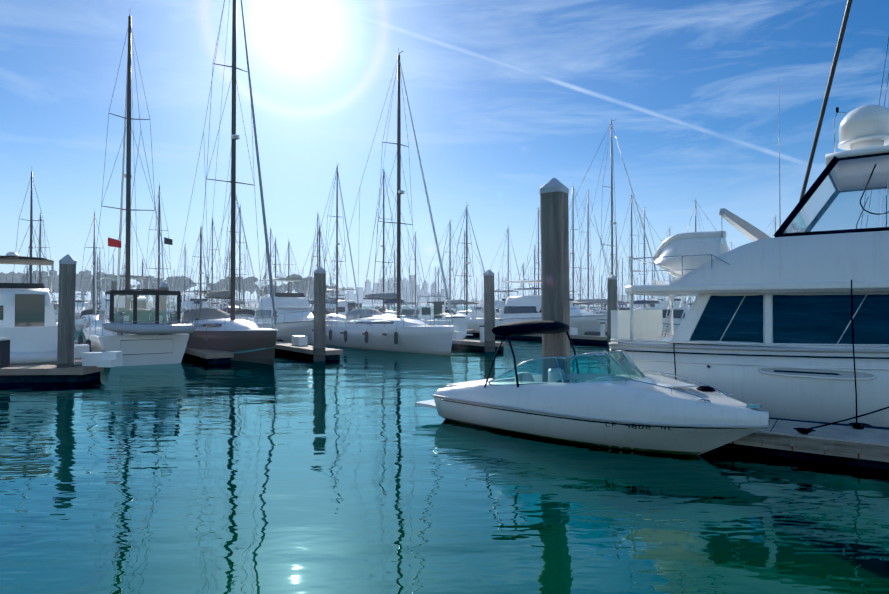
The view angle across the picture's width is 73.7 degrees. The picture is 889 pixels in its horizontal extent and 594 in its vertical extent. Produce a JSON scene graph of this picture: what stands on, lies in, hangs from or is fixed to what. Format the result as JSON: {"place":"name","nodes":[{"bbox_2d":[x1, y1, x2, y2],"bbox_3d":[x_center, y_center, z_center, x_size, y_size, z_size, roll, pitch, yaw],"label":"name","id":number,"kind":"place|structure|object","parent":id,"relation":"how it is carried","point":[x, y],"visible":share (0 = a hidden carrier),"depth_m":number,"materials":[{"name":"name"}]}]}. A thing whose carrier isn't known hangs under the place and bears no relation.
{"place":"outdoors","nodes":[
{"label":"outdoors","id":0,"kind":"place"},
{"bbox_2d":[51,299,689,309],"bbox_3d":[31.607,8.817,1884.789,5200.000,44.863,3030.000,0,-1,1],"label":"shore land","id":1,"kind":"structure","parent":0,"point":[252,305],"depth_m":2381.66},
{"bbox_2d":[0,269,335,307],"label":"shore trees","id":2,"kind":"object","parent":1,"relation":"on","point":[83,280],"visible":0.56,"depth_m":400.94,"materials":[{"name":"green plant"}]},
{"bbox_2d":[52,275,693,304],"bbox_3d":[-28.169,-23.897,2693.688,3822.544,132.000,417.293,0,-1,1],"label":"city skyline","id":3,"kind":"structure","parent":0,"point":[361,292],"depth_m":2555.78},
{"bbox_2d":[0,306,888,593],"bbox_3d":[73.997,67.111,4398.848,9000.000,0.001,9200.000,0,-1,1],"label":"water surface","id":4,"kind":"object","parent":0,"point":[354,470],"depth_m":8.04,"materials":[{"name":"teal liquid"}]},
{"bbox_2d":[0,252,57,364],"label":"trawler","id":5,"kind":"object","parent":4,"relation":"on","point":[28,324],"visible":0.75,"depth_m":25.45,"materials":[{"name":"grey plastic"}]},
{"bbox_2d":[57,254,76,367],"bbox_3d":[-13.219,1.464,20.694,0.504,5.913,0.504,1,-1,-35],"label":"piling","id":6,"kind":"object","parent":4,"relation":"in","point":[66,308],"visible":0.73,"depth_m":20.52,"materials":[{"name":"wood"}]},
{"bbox_2d":[111,279,116,289],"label":"piling","id":7,"kind":"object","parent":4,"relation":"on","point":[113,284],"visible":0.06,"depth_m":46.21,"materials":[{"name":"wood"}]},
{"bbox_2d":[90,264,149,335],"bbox_3d":[-21.948,-0.049,40.548,3.767,7.719,11.319,1,-1,-36],"label":"motorboat","id":8,"kind":"object","parent":4,"relation":"on","point":[102,308],"visible":0.23,"depth_m":39.33,"materials":[{"name":"grey"}]},
{"bbox_2d":[78,15,193,366],"bbox_3d":[-16.597,-6.226,31.275,4.534,19.501,15.134,1,-1,-34],"label":"sailboat","id":9,"kind":"object","parent":4,"relation":"on","point":[143,342],"visible":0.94,"depth_m":26.93,"materials":[{"name":"grey plastic"}]},
{"bbox_2d":[159,281,168,334],"bbox_3d":[-14.797,1.875,31.210,0.420,5.399,0.420,1,-1,-35],"label":"piling","id":10,"kind":"object","parent":4,"relation":"on","point":[163,285],"visible":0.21,"depth_m":31.07,"materials":[{"name":"wood"}]},
{"bbox_2d":[168,0,278,364],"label":"sailboat","id":11,"kind":"object","parent":4,"relation":"on","point":[241,340],"visible":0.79,"depth_m":29.36,"materials":[{"name":"grey plastic"}]},
{"bbox_2d":[238,253,313,343],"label":"sportfisher","id":12,"kind":"object","parent":4,"relation":"on","point":[295,316],"visible":0.46,"depth_m":41.81,"materials":[{"name":"grey plastic"}]},
{"bbox_2d":[0,320,606,382],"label":"docks","id":13,"kind":"object","parent":4,"relation":"on","point":[88,365],"visible":0.21,"depth_m":24.37,"materials":[{"name":"grey wood"}]},
{"bbox_2d":[313,266,325,361],"bbox_3d":[-5.918,1.537,28.066,0.483,5.981,0.483,1,-1,-31],"label":"piling","id":14,"kind":"object","parent":4,"relation":"in","point":[319,312],"visible":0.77,"depth_m":27.88,"materials":[{"name":"wood"}]},
{"bbox_2d":[21,254,637,313],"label":"fleet","id":15,"kind":"object","parent":4,"relation":"on","point":[380,310],"visible":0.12,"depth_m":99.64,"materials":[{"name":"white plastic"}]},
{"bbox_2d":[0,182,694,332],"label":"sailboat masts","id":16,"kind":"object","parent":4,"relation":"on","point":[343,308],"visible":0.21,"depth_m":69.59,"materials":[{"name":"grey metal"}]},
{"bbox_2d":[32,282,668,308],"bbox_3d":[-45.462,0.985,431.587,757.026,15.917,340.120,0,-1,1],"label":"mast forest","id":17,"kind":"object","parent":4,"relation":"on","point":[257,304],"visible":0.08,"depth_m":384.14,"materials":[{"name":"grey metal"}]},
{"bbox_2d":[6,220,695,319],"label":"sailboats","id":18,"kind":"object","parent":4,"relation":"on","point":[499,304],"visible":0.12,"depth_m":78.97,"materials":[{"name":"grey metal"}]},
{"bbox_2d":[41,252,689,310],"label":"fleet","id":19,"kind":"object","parent":4,"relation":"on","point":[652,304],"visible":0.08,"depth_m":108.08,"materials":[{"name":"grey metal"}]},
{"bbox_2d":[325,48,453,355],"bbox_3d":[-3.399,-5.656,36.047,4.198,18.501,13.034,1,-1,-36],"label":"white sailboat","id":20,"kind":"object","parent":4,"relation":"on","point":[368,328],"visible":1,"depth_m":34.93,"materials":[{"name":"grey plastic"}]},
{"bbox_2d":[12,120,778,324],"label":"sailboat masts","id":21,"kind":"object","parent":4,"relation":"on","point":[342,318],"visible":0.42,"depth_m":58.19,"materials":[{"name":"grey metal"}]},
{"bbox_2d":[385,285,472,338],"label":"cruiser","id":22,"kind":"object","parent":4,"relation":"on","point":[458,324],"visible":0.48,"depth_m":47.72,"materials":[{"name":"grey plastic"}]},
{"bbox_2d":[262,186,621,314],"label":"sailboat masts","id":23,"kind":"object","parent":4,"relation":"on","point":[572,253],"visible":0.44,"depth_m":69.98,"materials":[{"name":"white metal"}]},
{"bbox_2d":[203,169,733,316],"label":"sailboat masts","id":24,"kind":"object","parent":4,"relation":"on","point":[641,301],"visible":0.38,"depth_m":73.61,"materials":[{"name":"grey metal"}]},
{"bbox_2d":[483,269,494,351],"bbox_3d":[2.580,1.517,33.930,0.504,6.194,0.504,0,-1,-41],"label":"piling","id":25,"kind":"object","parent":4,"relation":"in","point":[489,318],"visible":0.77,"depth_m":33.76,"materials":[{"name":"wood"}]},
{"bbox_2d":[470,260,606,334],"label":"flybridge yacht","id":26,"kind":"object","parent":4,"relation":"on","point":[520,308],"visible":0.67,"depth_m":50.84,"materials":[{"name":"grey plastic"}]},
{"bbox_2d":[539,178,569,381],"bbox_3d":[2.569,0.780,13.677,0.546,7.073,0.546,-1,-1,34],"label":"piling","id":27,"kind":"object","parent":4,"relation":"on","point":[554,227],"visible":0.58,"depth_m":13.49,"materials":[{"name":"weathered concrete"},{"name":"white plastic"}]},
{"bbox_2d":[415,320,770,454],"bbox_3d":[2.658,1.814,12.167,7.359,2.623,2.589,-1,-1,45],"label":"speedboat","id":28,"kind":"object","parent":4,"relation":"on","point":[630,406],"visible":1,"depth_m":10.79,"materials":[{"name":"grey plastic"}]},
{"bbox_2d":[584,332,606,335],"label":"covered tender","id":29,"kind":"object","parent":4,"relation":"on","point":[593,333],"visible":0.08,"depth_m":43.16,"materials":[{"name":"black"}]},
{"bbox_2d":[607,274,616,344],"bbox_3d":[11.240,1.587,39.769,0.504,6.226,0.504,1,-1,-29],"label":"piling","id":30,"kind":"object","parent":4,"relation":"on","point":[612,293],"visible":0.46,"depth_m":39.61,"materials":[{"name":"wood"}]},
{"bbox_2d":[582,296,690,334],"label":"cruiser","id":31,"kind":"object","parent":4,"relation":"on","point":[679,313],"visible":0.21,"depth_m":44.98,"materials":[{"name":"grey"}]},
{"bbox_2d":[609,105,888,429],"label":"motor yacht","id":32,"kind":"object","parent":4,"relation":"on","point":[766,322],"visible":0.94,"depth_m":11.95,"materials":[{"name":"grey plastic"}]},
{"bbox_2d":[717,419,888,469],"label":"finger dock","id":33,"kind":"object","parent":4,"relation":"on","point":[850,445],"visible":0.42,"depth_m":10.05,"materials":[{"name":"concrete"}]},
{"bbox_2d":[673,280,888,432],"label":"mooring lines","id":34,"kind":"object","parent":33,"relation":"on","point":[857,426],"visible":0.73,"depth_m":10.71,"materials":[{"name":"black fabric"}]},
{"bbox_2d":[0,0,888,300],"label":"sky","id":35,"kind":"structure","parent":0,"point":[507,98],"materials":[{"name":"blue"}]},
{"bbox_2d":[108,0,888,247],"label":"flags and stay","id":36,"kind":"object","parent":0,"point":[112,242],"visible":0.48,"depth_m":22.05,"materials":[{"name":"black"}]}
]}

